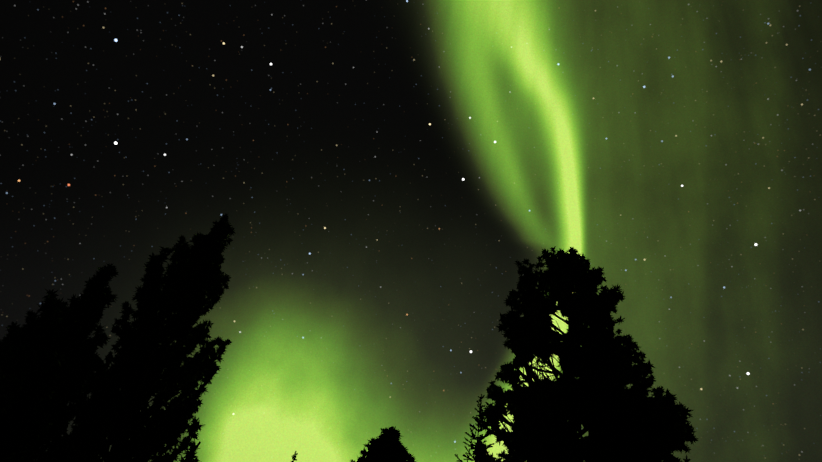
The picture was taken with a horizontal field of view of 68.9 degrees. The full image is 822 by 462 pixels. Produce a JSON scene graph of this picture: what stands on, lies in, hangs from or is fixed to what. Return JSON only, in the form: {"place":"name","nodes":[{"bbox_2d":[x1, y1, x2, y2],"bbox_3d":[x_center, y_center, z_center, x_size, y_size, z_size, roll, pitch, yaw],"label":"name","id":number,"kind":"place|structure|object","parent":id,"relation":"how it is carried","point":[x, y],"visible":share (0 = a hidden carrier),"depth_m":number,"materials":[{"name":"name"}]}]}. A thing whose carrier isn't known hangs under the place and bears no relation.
{"place":"outdoors","nodes":[
{"label":"outdoors","id":0,"kind":"place"},
{"bbox_2d":[0,0,821,461],"label":"sky","id":1,"kind":"structure","parent":0,"point":[381,171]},
{"bbox_3d":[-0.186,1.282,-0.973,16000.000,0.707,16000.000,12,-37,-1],"label":"ground","id":2,"kind":"structure","parent":0,"visible":0},
{"bbox_2d":[0,290,66,461],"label":"pine","id":3,"kind":"object","parent":2,"relation":"on","point":[21,351],"visible":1,"depth_m":5.92,"materials":[{"name":"black plant"}]},
{"bbox_2d":[0,263,128,461],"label":"pine","id":4,"kind":"object","parent":2,"relation":"on","point":[71,362],"visible":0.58,"depth_m":6.81,"materials":[{"name":"black plant"}]},
{"bbox_2d":[68,214,234,461],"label":"pine","id":5,"kind":"object","parent":2,"relation":"on","point":[180,303],"visible":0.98,"depth_m":8.08,"materials":[{"name":"black plant"}]},
{"bbox_2d":[290,451,297,461],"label":"spruce","id":6,"kind":"object","parent":2,"relation":"on","point":[294,456],"visible":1,"depth_m":13.26,"materials":[{"name":"black plant"}]},
{"bbox_2d":[350,426,416,461],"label":"pine","id":7,"kind":"object","parent":2,"relation":"on","point":[386,446],"visible":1,"depth_m":11.96,"materials":[{"name":"black plant"}]},
{"bbox_2d":[454,394,493,461],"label":"spruce","id":8,"kind":"object","parent":2,"relation":"on","point":[481,437],"visible":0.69,"depth_m":17.90,"materials":[{"name":"black plant"}]},
{"bbox_2d":[471,246,698,461],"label":"pine","id":9,"kind":"object","parent":2,"relation":"on","point":[607,409],"visible":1,"depth_m":8.11,"materials":[{"name":"black plant"}]}
]}

